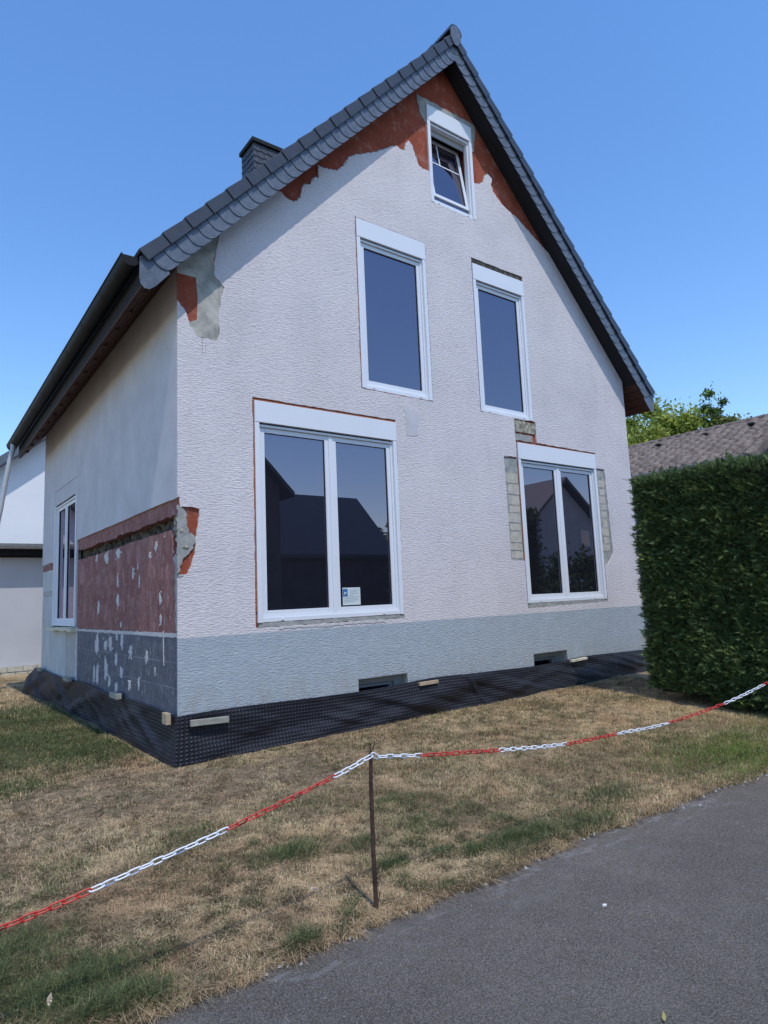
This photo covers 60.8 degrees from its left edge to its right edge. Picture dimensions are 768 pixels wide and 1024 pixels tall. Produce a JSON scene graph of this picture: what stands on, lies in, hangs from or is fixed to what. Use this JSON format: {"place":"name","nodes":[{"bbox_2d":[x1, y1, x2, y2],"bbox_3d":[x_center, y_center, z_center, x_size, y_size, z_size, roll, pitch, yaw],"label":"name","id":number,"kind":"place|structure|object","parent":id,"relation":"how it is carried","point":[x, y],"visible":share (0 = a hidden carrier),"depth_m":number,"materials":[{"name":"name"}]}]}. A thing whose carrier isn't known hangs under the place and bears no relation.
{"place":"outdoors","nodes":[
{"label":"outdoors","id":0,"kind":"place"},
{"bbox_2d":[0,637,767,1023],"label":"ground","id":1,"kind":"structure","parent":0,"point":[18,681],"depth_m":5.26,"materials":[{"name":"beige plant"}]},
{"bbox_2d":[0,436,48,675],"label":"house","id":2,"kind":"structure","parent":1,"relation":"on","point":[21,561],"depth_m":16.28,"materials":[{"name":"white plaster"},{"name":"roof tile"},{"name":"dark metal"}]},
{"bbox_2d":[47,993,51,1006],"bbox_3d":[-1.289,1.881,2.525,0.015,0.036,0.029,-43,-9,33],"label":"fallen leaf","id":3,"kind":"object","parent":1,"relation":"on","point":[50,998],"visible":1,"depth_m":2.53,"materials":[{"name":"white plant"}]},
{"bbox_2d":[0,24,654,716],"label":"house","id":4,"kind":"structure","parent":1,"relation":"on","point":[372,344],"depth_m":8.41,"materials":[{"name":"paint"}]},
{"bbox_2d":[52,493,80,626],"bbox_3d":[-5.211,0.830,10.753,0.096,2.060,1.700,3,-9,-37],"label":"window","id":5,"kind":"structure","parent":4,"relation":"in","point":[64,557],"depth_m":10.86,"materials":[{"name":"white plastic"}]},
{"bbox_2d":[254,400,403,622],"bbox_3d":[-0.646,0.024,7.698,1.963,2.418,0.210,3,-9,-37],"label":"window","id":6,"kind":"structure","parent":4,"relation":"in","point":[327,489],"depth_m":7.60,"materials":[{"name":"white plastic"}]},
{"bbox_2d":[342,587,360,604],"bbox_3d":[-0.380,0.989,7.697,0.250,0.203,0.004,3,-9,-37],"label":"notice","id":7,"kind":"object","parent":4,"relation":"attached to","point":[351,595],"visible":1,"depth_m":7.70,"materials":[{"name":"paper"}]},
{"bbox_2d":[358,673,407,690],"bbox_3d":[-0.088,2.185,7.845,0.729,0.452,0.308,3,-9,-37],"label":"cellar window","id":8,"kind":"structure","parent":4,"relation":"in","point":[364,684],"depth_m":7.90,"materials":[{"name":"grey plastic"}]},
{"bbox_2d":[355,217,432,400],"bbox_3d":[0.088,-2.627,8.684,1.154,2.258,0.210,3,-9,-37],"label":"window","id":9,"kind":"structure","parent":4,"relation":"in","point":[391,265],"depth_m":8.66,"materials":[{"name":"white plastic"}]},
{"bbox_2d":[425,104,475,219],"bbox_3d":[0.814,-5.108,9.901,0.888,1.516,0.630,3,-9,-37],"label":"window","id":10,"kind":"structure","parent":4,"relation":"in","point":[448,190],"depth_m":9.79,"materials":[{"name":"white plastic"}]},
{"bbox_2d":[471,263,532,420],"bbox_3d":[1.727,-2.519,9.905,1.107,2.250,0.210,3,-9,-37],"label":"window","id":11,"kind":"structure","parent":4,"relation":"in","point":[498,298],"depth_m":9.89,"materials":[{"name":"white plastic"}]},
{"bbox_2d":[534,650,567,665],"bbox_3d":[2.357,2.306,9.673,0.759,0.482,0.308,3,-9,-37],"label":"cellar window","id":12,"kind":"structure","parent":4,"relation":"in","point":[555,656],"depth_m":9.78,"materials":[{"name":"grey plastic"}]},
{"bbox_2d":[516,442,606,602],"bbox_3d":[2.731,0.194,10.222,1.898,2.373,0.210,3,-9,-37],"label":"window","id":13,"kind":"structure","parent":4,"relation":"in","point":[564,560],"depth_m":10.17,"materials":[{"name":"white plastic"}]},
{"bbox_2d":[21,649,652,767],"bbox_3d":[-1.056,2.823,11.545,8.341,0.552,7.712,3,-9,-37],"label":"drainage membrane","id":14,"kind":"object","parent":1,"relation":"on","point":[167,738],"visible":0.94,"depth_m":7.58,"materials":[{"name":"black plastic"}]},
{"bbox_2d":[369,742,380,910],"bbox_3d":[-0.048,1.634,3.288,0.040,0.902,0.124,-3,-7,2],"label":"barrier stake","id":15,"kind":"object","parent":1,"relation":"on","point":[374,868],"visible":0.92,"depth_m":3.28,"materials":[{"name":"metal"}]},
{"bbox_2d":[0,681,767,930],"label":"barrier chain","id":16,"kind":"object","parent":15,"relation":"hanging from","point":[64,902],"visible":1,"depth_m":3.13,"materials":[{"name":"white plastic"}]},
{"bbox_2d":[627,423,664,445],"bbox_3d":[10.441,0.315,28.434,6.106,9.155,5.180,-4,-8,13],"label":"tree","id":17,"kind":"object","parent":1,"relation":"on","point":[632,442],"depth_m":27.72,"materials":[{"name":"green plant"}]},
{"bbox_2d":[625,394,721,444],"bbox_3d":[12.226,-0.381,28.577,4.634,10.419,5.331,3,-9,-37],"label":"tree","id":18,"kind":"object","parent":1,"relation":"on","point":[668,424],"visible":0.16,"depth_m":28.21,"materials":[{"name":"green plant"}]},
{"bbox_2d":[623,445,767,710],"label":"hedge","id":19,"kind":"object","parent":1,"relation":"on","point":[701,548],"visible":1,"depth_m":8.10,"materials":[{"name":"green plant"}]},
{"bbox_2d":[628,414,767,632],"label":"house","id":20,"kind":"structure","parent":1,"relation":"on","point":[748,436],"depth_m":17.99,"materials":[{"name":"tile"}]},
{"bbox_2d":[697,381,737,427],"bbox_3d":[14.443,-0.448,27.891,2.067,10.184,2.135,-4,-8,11],"label":"tree","id":21,"kind":"object","parent":1,"relation":"on","point":[713,412],"visible":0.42,"depth_m":28.07,"materials":[{"name":"green plant"}]},
{"bbox_2d":[717,412,751,424],"bbox_3d":[14.988,0.060,27.200,3.207,8.954,2.854,-4,-8,15],"label":"tree","id":22,"kind":"object","parent":1,"relation":"on","point":[726,418],"visible":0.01,"depth_m":27.64,"materials":[{"name":"green plant"}]},
{"bbox_2d":[0,0,767,455],"label":"sky","id":23,"kind":"structure","parent":0,"point":[642,124],"materials":[{"name":"blue"}]},
{"bbox_2d":[128,770,767,1023],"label":"driveway","id":24,"kind":"structure","parent":0,"point":[694,916],"depth_m":2.83,"materials":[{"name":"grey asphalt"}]},
{"bbox_2d":[662,1011,665,1020],"bbox_3d":[1.000,1.805,2.340,0.014,0.006,0.059,-6,-8,28],"label":"fallen leaf","id":25,"kind":"object","parent":24,"relation":"on","point":[663,1016],"visible":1,"depth_m":2.34,"materials":[{"name":"yellow plant"}]}
]}

